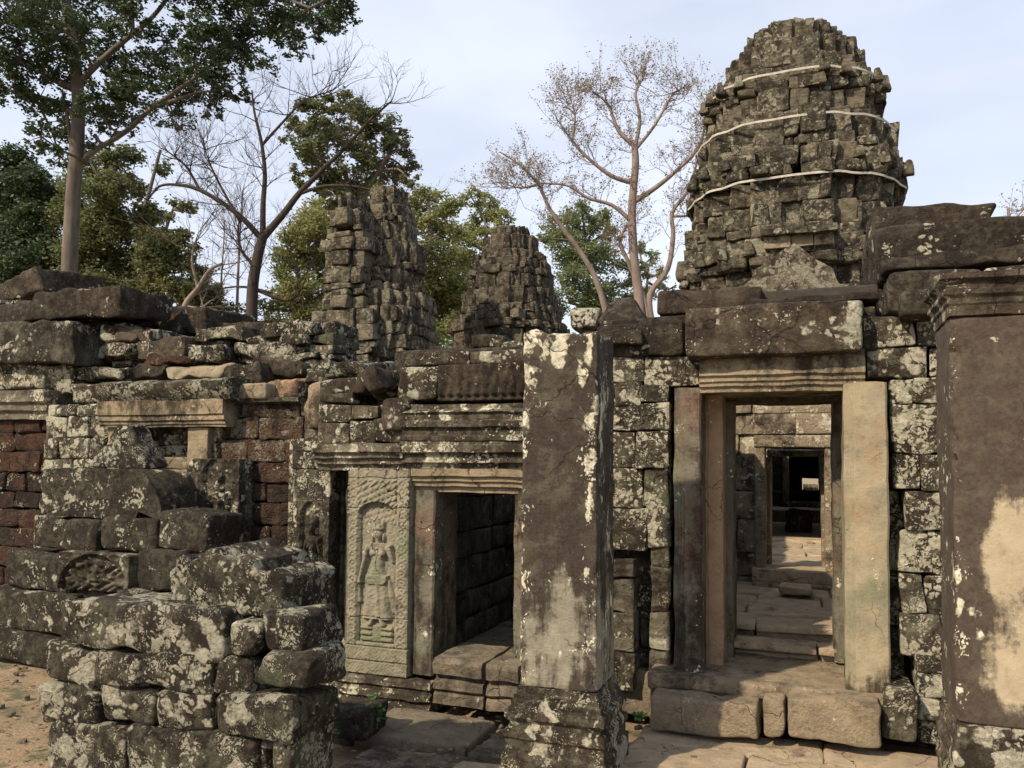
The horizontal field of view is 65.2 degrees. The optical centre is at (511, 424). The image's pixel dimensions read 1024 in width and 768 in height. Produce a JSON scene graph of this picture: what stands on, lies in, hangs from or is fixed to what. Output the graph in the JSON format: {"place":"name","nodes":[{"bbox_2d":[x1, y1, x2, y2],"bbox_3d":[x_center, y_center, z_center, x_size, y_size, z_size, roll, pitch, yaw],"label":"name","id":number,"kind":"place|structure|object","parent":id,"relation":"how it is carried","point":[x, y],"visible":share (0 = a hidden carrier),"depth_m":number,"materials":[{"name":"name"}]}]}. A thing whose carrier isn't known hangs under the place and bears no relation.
{"place":"outdoors","nodes":[
{"label":"outdoors","id":0,"kind":"place"},
{"bbox_2d":[311,184,438,361],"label":"temple tower","id":1,"kind":"structure","parent":0,"point":[375,268],"depth_m":18.40,"materials":[{"name":"stone"}]},
{"bbox_2d":[333,708,504,767],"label":"paved path","id":2,"kind":"structure","parent":0,"point":[402,730],"depth_m":5.00,"materials":[{"name":"stone"}]},
{"bbox_2d":[273,722,333,767],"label":"stone block","id":3,"kind":"structure","parent":2,"relation":"on","point":[314,749],"depth_m":3.86,"materials":[{"name":"stone"}]},
{"bbox_2d":[216,684,339,745],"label":"stone block","id":4,"kind":"structure","parent":3,"relation":"on","point":[289,716],"depth_m":3.76,"materials":[{"name":"stone"}]},
{"bbox_2d":[214,649,272,693],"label":"stone block","id":5,"kind":"structure","parent":4,"relation":"on","point":[235,673],"depth_m":3.85,"materials":[{"name":"stone"}]},
{"bbox_2d":[230,615,268,655],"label":"stone block","id":6,"kind":"structure","parent":5,"relation":"on","point":[247,638],"depth_m":3.85,"materials":[{"name":"stone"}]},
{"bbox_2d":[258,640,345,687],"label":"stone block","id":7,"kind":"structure","parent":4,"relation":"on","point":[323,663],"depth_m":3.74,"materials":[{"name":"stone"}]},
{"bbox_2d":[263,604,342,650],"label":"stone block","id":8,"kind":"structure","parent":7,"relation":"on","point":[299,628],"depth_m":3.83,"materials":[{"name":"stone"}]},
{"bbox_2d":[333,696,388,740],"bbox_3d":[-0.990,1.869,5.113,0.340,0.216,0.326,0,-3,20],"label":"carved block","id":9,"kind":"object","parent":2,"relation":"on","point":[356,720],"depth_m":4.97,"materials":[{"name":"black stone"}]},
{"bbox_2d":[0,478,936,767],"bbox_3d":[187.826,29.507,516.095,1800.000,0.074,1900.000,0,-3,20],"label":"ground","id":10,"kind":"structure","parent":0,"point":[22,726],"depth_m":5.53,"materials":[{"name":"soil"}]},
{"bbox_2d":[0,624,61,668],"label":"carved block","id":11,"kind":"structure","parent":10,"relation":"on","point":[24,646],"depth_m":7.07,"materials":[{"name":"stone"}]},
{"bbox_2d":[0,584,82,634],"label":"carved block","id":12,"kind":"structure","parent":11,"relation":"on","point":[38,610],"depth_m":7.11,"materials":[{"name":"stone"}]},
{"bbox_2d":[6,547,76,592],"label":"carved block","id":13,"kind":"structure","parent":12,"relation":"on","point":[31,568],"depth_m":7.26,"materials":[{"name":"stone"}]},
{"bbox_2d":[34,516,106,550],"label":"carved block","id":14,"kind":"structure","parent":13,"relation":"on","point":[72,533],"depth_m":7.21,"materials":[{"name":"stone"}]},
{"bbox_2d":[76,590,170,597],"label":"carved block","id":15,"kind":"structure","parent":12,"relation":"on","point":[86,593],"depth_m":7.08,"materials":[{"name":"stone"}]},
{"bbox_2d":[57,549,153,592],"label":"carved block","id":16,"kind":"structure","parent":15,"relation":"on","point":[109,570],"depth_m":6.97,"materials":[{"name":"stone"}]},
{"bbox_2d":[138,548,197,590],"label":"carved block","id":17,"kind":"structure","parent":15,"relation":"on","point":[156,566],"depth_m":6.76,"materials":[{"name":"stone"}]},
{"bbox_2d":[101,514,162,551],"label":"carved block","id":18,"kind":"structure","parent":17,"relation":"on","point":[124,532],"depth_m":6.93,"materials":[{"name":"stone"}]},
{"bbox_2d":[40,467,197,517],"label":"carved block","id":19,"kind":"structure","parent":18,"relation":"on","point":[96,492],"depth_m":7.18,"materials":[{"name":"stone"}]},
{"bbox_2d":[89,424,167,469],"bbox_3d":[-3.545,0.208,7.409,0.682,0.434,0.304,0,-3,20],"label":"carved block","id":20,"kind":"object","parent":19,"relation":"on","point":[127,447],"depth_m":7.31,"materials":[{"name":"stone"}]},
{"bbox_2d":[159,507,244,552],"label":"carved block","id":21,"kind":"structure","parent":17,"relation":"on","point":[198,530],"depth_m":6.77,"materials":[{"name":"stone"}]},
{"bbox_2d":[0,140,101,283],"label":"leafy tree","id":22,"kind":"object","parent":10,"relation":"on","point":[27,189],"visible":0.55,"depth_m":30.50,"materials":[{"name":"green plant"}]},
{"bbox_2d":[48,719,135,767],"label":"stone block","id":23,"kind":"structure","parent":10,"relation":"on","point":[103,744],"depth_m":4.13,"materials":[{"name":"stone"}]},
{"bbox_2d":[38,679,110,724],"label":"stone block","id":24,"kind":"structure","parent":23,"relation":"on","point":[67,702],"depth_m":4.19,"materials":[{"name":"stone"}]},
{"bbox_2d":[46,639,100,690],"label":"stone block","id":25,"kind":"structure","parent":24,"relation":"on","point":[70,661],"depth_m":4.21,"materials":[{"name":"stone"}]},
{"bbox_2d":[34,138,245,313],"bbox_3d":[-14.473,-3.904,29.990,8.444,13.918,5.378,0,-3,20],"label":"leafy tree","id":26,"kind":"object","parent":10,"relation":"on","point":[152,266],"visible":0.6,"depth_m":29.39,"materials":[{"name":"green plant"}]},
{"bbox_2d":[0,287,359,585],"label":"laterite wall","id":27,"kind":"structure","parent":10,"relation":"on","point":[265,430],"depth_m":7.91,"materials":[{"name":"stone"}]},
{"bbox_2d":[0,300,33,322],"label":"roof stone","id":28,"kind":"object","parent":27,"relation":"on","point":[17,310],"visible":0.28,"depth_m":8.89,"materials":[{"name":"black stone"}]},
{"bbox_2d":[0,364,54,390],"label":"roof stone","id":29,"kind":"object","parent":27,"relation":"on","point":[13,377],"visible":0.35,"depth_m":8.54,"materials":[{"name":"stone"}]},
{"bbox_2d":[0,267,103,300],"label":"roof stone","id":30,"kind":"object","parent":27,"relation":"on","point":[26,285],"visible":0.54,"depth_m":10.56,"materials":[{"name":"black stone"}]},
{"bbox_2d":[0,319,110,366],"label":"roof stone","id":31,"kind":"object","parent":27,"relation":"on","point":[47,342],"visible":0.68,"depth_m":8.38,"materials":[{"name":"stone"}]},
{"bbox_2d":[37,364,98,393],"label":"roof stone","id":32,"kind":"object","parent":27,"relation":"on","point":[62,378],"visible":0.42,"depth_m":8.47,"materials":[{"name":"stone"}]},
{"bbox_2d":[24,285,173,323],"bbox_3d":[-4.549,-1.285,8.876,1.249,0.392,0.880,0,-3,13],"label":"roof stone","id":33,"kind":"object","parent":27,"relation":"on","point":[120,304],"visible":0.87,"depth_m":8.51,"materials":[{"name":"grey stone"}]},
{"bbox_2d":[98,342,137,360],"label":"roof stone","id":34,"kind":"object","parent":27,"relation":"on","point":[113,351],"visible":0.41,"depth_m":8.41,"materials":[{"name":"stone"}]},
{"bbox_2d":[99,324,143,343],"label":"roof stone","id":35,"kind":"object","parent":27,"relation":"on","point":[127,334],"visible":0.4,"depth_m":8.50,"materials":[{"name":"brown stone"}]},
{"bbox_2d":[33,398,237,547],"bbox_3d":[-4.059,1.048,8.432,3.572,3.146,1.094,0,-3,20],"label":"window bay","id":36,"kind":"object","parent":27,"relation":"attached to","point":[183,432],"depth_m":7.93,"materials":[{"name":"stone"}]},
{"bbox_2d":[71,383,97,404],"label":"roof stone","id":37,"kind":"object","parent":36,"relation":"on","point":[83,393],"visible":0.24,"depth_m":8.21,"materials":[{"name":"stone"}]},
{"bbox_2d":[76,366,132,382],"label":"roof stone","id":38,"kind":"object","parent":36,"relation":"on","point":[100,374],"visible":0.52,"depth_m":8.32,"materials":[{"name":"stone"}]},
{"bbox_2d":[126,363,173,380],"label":"roof stone","id":39,"kind":"object","parent":36,"relation":"on","point":[141,371],"visible":0.38,"depth_m":8.16,"materials":[{"name":"brown stone"}]},
{"bbox_2d":[92,377,252,401],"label":"eave slab","id":40,"kind":"structure","parent":36,"relation":"on","point":[227,388],"depth_m":7.57,"materials":[{"name":"stone"}]},
{"bbox_2d":[144,352,194,366],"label":"roof stone","id":41,"kind":"object","parent":27,"relation":"on","point":[154,359],"visible":0.33,"depth_m":8.12,"materials":[{"name":"brown stone"}]},
{"bbox_2d":[137,336,199,359],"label":"roof stone","id":42,"kind":"object","parent":41,"relation":"on","point":[174,346],"visible":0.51,"depth_m":8.26,"materials":[{"name":"brown stone"}]},
{"bbox_2d":[137,330,172,340],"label":"roof stone","id":43,"kind":"object","parent":42,"relation":"on","point":[148,335],"visible":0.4,"depth_m":8.36,"materials":[{"name":"grey stone"}]},
{"bbox_2d":[1,390,397,405],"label":"ruined wall","id":44,"kind":"structure","parent":27,"relation":"on","point":[379,403],"depth_m":7.84,"materials":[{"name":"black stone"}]},
{"bbox_2d":[192,321,265,336],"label":"roof stone","id":45,"kind":"object","parent":44,"relation":"on","point":[256,325],"visible":0.22,"depth_m":9.03,"materials":[{"name":"black stone"}]},
{"bbox_2d":[154,306,256,336],"bbox_3d":[-3.699,-1.211,9.607,1.023,0.453,0.853,-1,-3,31],"label":"roof stone","id":46,"kind":"object","parent":45,"relation":"on","point":[185,321],"visible":0.56,"depth_m":9.22,"materials":[{"name":"grey stone"}]},
{"bbox_2d":[166,362,242,379],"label":"roof stone","id":47,"kind":"object","parent":27,"relation":"on","point":[200,371],"visible":0.51,"depth_m":7.88,"materials":[{"name":"beige stone"}]},
{"bbox_2d":[188,344,238,365],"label":"roof stone","id":48,"kind":"object","parent":27,"relation":"on","point":[217,354],"visible":0.57,"depth_m":7.96,"materials":[{"name":"stone"}]},
{"bbox_2d":[222,361,276,382],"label":"roof stone","id":49,"kind":"object","parent":27,"relation":"on","point":[258,372],"visible":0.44,"depth_m":7.72,"materials":[{"name":"black stone"}]},
{"bbox_2d":[234,341,303,359],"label":"roof stone","id":50,"kind":"object","parent":27,"relation":"on","point":[271,349],"visible":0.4,"depth_m":7.92,"materials":[{"name":"stone"}]},
{"bbox_2d":[253,356,311,378],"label":"roof stone","id":51,"kind":"object","parent":27,"relation":"on","point":[281,367],"visible":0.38,"depth_m":7.76,"materials":[{"name":"black stone"}]},
{"bbox_2d":[268,378,314,397],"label":"roof stone","id":52,"kind":"object","parent":27,"relation":"on","point":[293,388],"visible":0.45,"depth_m":7.50,"materials":[{"name":"orange stone"}]},
{"bbox_2d":[305,361,394,382],"bbox_3d":[-1.510,-0.516,7.673,0.707,0.282,0.773,0,-3,20],"label":"roof stone","id":53,"kind":"object","parent":27,"relation":"on","point":[351,369],"visible":0.6,"depth_m":7.35,"materials":[{"name":"stone"}]},
{"bbox_2d":[0,0,362,271],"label":"tall tree","id":54,"kind":"object","parent":10,"relation":"on","point":[72,28],"visible":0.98,"depth_m":22.53,"materials":[{"name":"green plant"}]},
{"bbox_2d":[117,181,268,309],"bbox_3d":[-9.046,-2.459,23.614,2.801,10.497,4.352,-1,-3,33],"label":"bare tree","id":55,"kind":"object","parent":10,"relation":"on","point":[191,295],"visible":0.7,"depth_m":24.00,"materials":[{"name":"brown plant"}]},
{"bbox_2d":[126,723,263,767],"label":"stone block","id":56,"kind":"structure","parent":10,"relation":"on","point":[154,746],"depth_m":3.88,"materials":[{"name":"stone"}]},
{"bbox_2d":[101,684,165,725],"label":"stone block","id":57,"kind":"structure","parent":56,"relation":"on","point":[138,705],"depth_m":4.06,"materials":[{"name":"stone"}]},
{"bbox_2d":[95,646,153,687],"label":"stone block","id":58,"kind":"structure","parent":57,"relation":"on","point":[120,666],"depth_m":4.07,"materials":[{"name":"stone"}]},
{"bbox_2d":[157,688,219,730],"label":"stone block","id":59,"kind":"structure","parent":56,"relation":"on","point":[183,711],"depth_m":3.91,"materials":[{"name":"stone"}]},
{"bbox_2d":[141,652,219,694],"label":"stone block","id":60,"kind":"structure","parent":59,"relation":"on","point":[186,673],"depth_m":3.93,"materials":[{"name":"stone"}]},
{"bbox_2d":[60,588,250,663],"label":"stone block","id":61,"kind":"structure","parent":60,"relation":"on","point":[144,620],"depth_m":4.03,"materials":[{"name":"stone"}]},
{"bbox_2d":[170,538,334,616],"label":"stone block","id":62,"kind":"structure","parent":61,"relation":"on","point":[258,578],"depth_m":4.07,"materials":[{"name":"stone"}]},
{"bbox_2d":[260,740,273,767],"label":"stone block","id":63,"kind":"structure","parent":56,"relation":"on","point":[266,754],"depth_m":3.80,"materials":[{"name":"stone"}]},
{"bbox_2d":[187,458,255,541],"bbox_3d":[-2.736,1.239,7.515,0.758,1.856,0.284,0,-3,20],"label":"carved pilaster","id":64,"kind":"object","parent":10,"relation":"on","point":[223,484],"visible":0.3,"depth_m":7.47,"materials":[{"name":"stone"}]},
{"bbox_2d":[173,135,301,311],"bbox_3d":[-12.345,-4.923,33.745,6.512,16.369,4.430,-1,-3,26],"label":"bare tree","id":65,"kind":"object","parent":10,"relation":"on","point":[238,277],"visible":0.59,"depth_m":33.98,"materials":[{"name":"brown plant"}]},
{"bbox_2d":[108,23,459,322],"bbox_3d":[-5.719,-3.524,19.622,8.846,12.293,3.440,0,-3,4],"label":"bare tree","id":66,"kind":"object","parent":10,"relation":"on","point":[261,241],"visible":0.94,"depth_m":19.93,"materials":[{"name":"brown plant"}]},
{"bbox_2d":[213,177,383,322],"bbox_3d":[-9.876,-3.675,34.283,9.182,13.977,4.554,0,-3,20],"label":"leafy tree","id":67,"kind":"object","parent":10,"relation":"on","point":[320,224],"visible":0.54,"depth_m":33.02,"materials":[{"name":"green plant"}]},
{"bbox_2d":[287,439,347,684],"bbox_3d":[-1.494,1.116,6.594,0.670,2.000,0.612,0,-3,20],"label":"carved pilaster","id":68,"kind":"object","parent":10,"relation":"on","point":[317,511],"visible":0.37,"depth_m":6.42,"materials":[{"name":"stone"}]},
{"bbox_2d":[278,85,422,214],"bbox_3d":[-5.808,-4.327,27.919,5.337,14.727,4.025,1,-3,-8],"label":"leafy tree","id":69,"kind":"object","parent":10,"relation":"on","point":[308,135],"visible":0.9,"depth_m":27.65,"materials":[{"name":"green plant"}]},
{"bbox_2d":[312,346,524,711],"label":"gallery wall","id":70,"kind":"structure","parent":10,"relation":"on","point":[430,458],"depth_m":5.89,"materials":[{"name":"stone"}]},
{"bbox_2d":[357,365,399,400],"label":"roof stone","id":71,"kind":"object","parent":70,"relation":"on","point":[380,384],"visible":0.86,"depth_m":5.98,"materials":[{"name":"brown stone"}]},
{"bbox_2d":[472,334,511,347],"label":"loose stone","id":72,"kind":"object","parent":70,"relation":"on","point":[485,340],"visible":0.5,"depth_m":6.71,"materials":[{"name":"black stone"}]},
{"bbox_2d":[0,664,853,767],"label":"grit","id":73,"kind":"object","parent":10,"relation":"on","point":[377,765],"visible":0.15,"depth_m":5.30,"materials":[{"name":"stone"}]},
{"bbox_2d":[408,183,473,346],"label":"leafy tree","id":74,"kind":"object","parent":10,"relation":"on","point":[445,292],"visible":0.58,"depth_m":32.28,"materials":[{"name":"green plant"}]},
{"bbox_2d":[0,660,935,767],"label":"leaf litter","id":75,"kind":"object","parent":10,"relation":"on","point":[354,763],"visible":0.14,"depth_m":5.04,"materials":[{"name":"brown plant"}]},
{"bbox_2d":[450,184,516,283],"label":"leafy tree","id":76,"kind":"object","parent":10,"relation":"on","point":[485,230],"visible":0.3,"depth_m":36.08,"materials":[{"name":"green plant"}]},
{"bbox_2d":[450,36,725,317],"bbox_3d":[2.546,-4.420,23.759,8.982,14.665,2.573,1,-3,-1],"label":"bare tree","id":77,"kind":"object","parent":10,"relation":"on","point":[640,298],"visible":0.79,"depth_m":23.95,"materials":[{"name":"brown plant"}]},
{"bbox_2d":[535,196,641,318],"bbox_3d":[3.426,-3.386,37.815,5.007,14.019,5.256,0,-3,20],"label":"leafy tree","id":78,"kind":"object","parent":10,"relation":"on","point":[574,268],"visible":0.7,"depth_m":37.23,"materials":[{"name":"green plant"}]},
{"bbox_2d":[619,240,676,300],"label":"leafy tree","id":79,"kind":"object","parent":10,"relation":"on","point":[662,286],"visible":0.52,"depth_m":40.16,"materials":[{"name":"green plant"}]},
{"bbox_2d":[675,17,914,543],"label":"temple tower","id":80,"kind":"structure","parent":10,"relation":"on","point":[807,231],"depth_m":13.98,"materials":[{"name":"stone"}]},
{"bbox_2d":[707,64,882,115],"bbox_3d":[5.462,-6.146,15.603,3.178,0.062,3.294,0,-3,20],"label":"strap","id":81,"kind":"object","parent":80,"relation":"attached to","point":[802,68],"visible":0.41,"depth_m":14.09,"materials":[{"name":"white fabric"}]},
{"bbox_2d":[695,110,896,165],"bbox_3d":[5.453,-5.234,15.558,3.561,0.062,3.690,0,-3,20],"label":"strap","id":82,"kind":"object","parent":80,"relation":"attached to","point":[799,115],"visible":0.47,"depth_m":13.95,"materials":[{"name":"white fabric"}]},
{"bbox_2d":[688,170,906,220],"bbox_3d":[5.442,-4.154,15.504,3.837,0.062,3.977,0,-3,20],"label":"strap","id":83,"kind":"object","parent":80,"relation":"attached to","point":[803,173],"visible":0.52,"depth_m":13.75,"materials":[{"name":"white fabric"}]},
{"bbox_2d":[582,265,1023,749],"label":"temple gateway","id":84,"kind":"object","parent":10,"relation":"on","point":[692,370],"visible":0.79,"depth_m":5.26,"materials":[{"name":"stone"}]},
{"bbox_2d":[570,308,603,333],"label":"loose stone","id":85,"kind":"object","parent":84,"relation":"on","point":[584,319],"visible":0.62,"depth_m":6.35,"materials":[{"name":"stone"}]},
{"bbox_2d":[598,297,647,324],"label":"loose stone","id":86,"kind":"object","parent":84,"relation":"on","point":[623,308],"visible":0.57,"depth_m":6.19,"materials":[{"name":"black stone"}]},
{"bbox_2d":[878,289,882,316],"bbox_3d":[3.716,-0.738,6.036,1.919,0.608,0.891,0,-3,20],"label":"roof support","id":87,"kind":"object","parent":84,"relation":"on","point":[880,305],"visible":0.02,"depth_m":5.96,"materials":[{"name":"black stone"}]},
{"bbox_2d":[870,244,1023,288],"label":"roof slab","id":88,"kind":"structure","parent":87,"relation":"on","point":[981,259],"depth_m":5.46,"materials":[{"name":"brown stone"}]},
{"bbox_2d":[862,216,1023,284],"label":"roof slab","id":89,"kind":"structure","parent":88,"relation":"on","point":[901,241],"depth_m":5.64,"materials":[{"name":"brown stone"}]},
{"bbox_2d":[861,203,995,275],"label":"roof slab","id":90,"kind":"structure","parent":89,"relation":"on","point":[881,217],"depth_m":5.98,"materials":[{"name":"brown stone"}]},
{"bbox_2d":[881,674,918,741],"bbox_3d":[2.359,1.722,4.902,0.200,0.320,0.419,0,-3,20],"label":"step stone","id":91,"kind":"object","parent":84,"relation":"attached to","point":[900,707],"visible":0.84,"depth_m":4.72,"materials":[{"name":"stone"}]},
{"bbox_2d":[447,225,569,347],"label":"temple tower","id":92,"kind":"structure","parent":0,"point":[509,282],"depth_m":21.53,"materials":[{"name":"stone"}]},
{"bbox_2d":[0,0,1023,346],"label":"sky","id":93,"kind":"structure","parent":0,"point":[954,69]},
{"bbox_2d":[463,618,650,716],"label":"side room floor","id":94,"kind":"structure","parent":0,"point":[637,698],"depth_m":5.62,"materials":[{"name":"stone"}]},
{"bbox_2d":[432,643,509,709],"bbox_3d":[-0.287,1.783,5.709,0.382,0.326,0.554,0,-3,20],"label":"sill stone","id":95,"kind":"object","parent":94,"relation":"on","point":[459,670],"visible":0.84,"depth_m":5.49,"materials":[{"name":"stone"}]},
{"bbox_2d":[486,647,520,711],"bbox_3d":[0.017,1.782,5.601,0.244,0.327,0.541,0,-3,20],"label":"sill stone","id":96,"kind":"object","parent":94,"relation":"on","point":[503,675],"visible":0.49,"depth_m":5.37,"materials":[{"name":"stone"}]},
{"bbox_2d":[453,725,937,767],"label":"pavement","id":97,"kind":"structure","parent":0,"point":[649,747],"depth_m":4.73,"materials":[{"name":"stone"}]},
{"bbox_2d":[501,329,628,767],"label":"stone pillar","id":98,"kind":"structure","parent":97,"relation":"on","point":[564,709],"depth_m":4.42,"materials":[{"name":"stone"}]},
{"bbox_2d":[650,687,761,738],"bbox_3d":[1.263,1.841,5.191,0.684,0.245,0.436,0,-3,20],"label":"step stone","id":99,"kind":"object","parent":97,"relation":"on","point":[702,713],"visible":0.81,"depth_m":5.01,"materials":[{"name":"stone"}]},
{"bbox_2d":[763,692,785,736],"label":"step stone","id":100,"kind":"object","parent":97,"relation":"on","point":[774,707],"visible":0.81,"depth_m":4.87,"materials":[{"name":"stone"}]},
{"bbox_2d":[787,685,881,747],"bbox_3d":[1.982,1.772,4.935,0.535,0.272,0.418,0,-3,20],"label":"step stone","id":101,"kind":"object","parent":97,"relation":"on","point":[851,720],"visible":0.91,"depth_m":4.76,"materials":[{"name":"stone"}]},
{"bbox_2d":[923,269,1023,767],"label":"stone pillar","id":102,"kind":"structure","parent":97,"relation":"on","point":[977,319],"depth_m":3.70,"materials":[{"name":"stone"}]},
{"bbox_2d":[734,489,835,661],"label":"passage floor","id":103,"kind":"structure","parent":0,"point":[772,622],"depth_m":6.61,"materials":[{"name":"stone"}]},
{"bbox_2d":[736,404,832,593],"bbox_3d":[3.023,0.442,8.464,2.214,2.844,1.067,0,-3,20],"label":"doorway","id":104,"kind":"structure","parent":103,"relation":"on","point":[773,430],"depth_m":8.35,"materials":[{"name":"stone"}]},
{"bbox_2d":[778,582,812,594],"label":"flat stone","id":105,"kind":"object","parent":103,"relation":"on","point":[789,588],"visible":1,"depth_m":7.42,"materials":[{"name":"stone"}]},
{"bbox_2d":[772,449,823,507],"bbox_3d":[6.890,1.787,19.037,1.709,2.885,0.645,0,-3,20],"label":"doorway","id":106,"kind":"structure","parent":103,"relation":"on","point":[780,487],"depth_m":19.02,"materials":[{"name":"stone"}]},
{"bbox_2d":[779,448,818,489],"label":"end wall","id":107,"kind":"structure","parent":103,"relation":"on","point":[801,467],"depth_m":31.93,"materials":[{"name":"stone"}]},
{"bbox_2d":[785,508,812,532],"bbox_3d":[5.504,1.950,15.362,0.512,0.690,0.480,0,-3,20],"label":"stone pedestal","id":108,"kind":"object","parent":103,"relation":"on","point":[799,520],"visible":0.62,"depth_m":15.17,"materials":[{"name":"black stone"}]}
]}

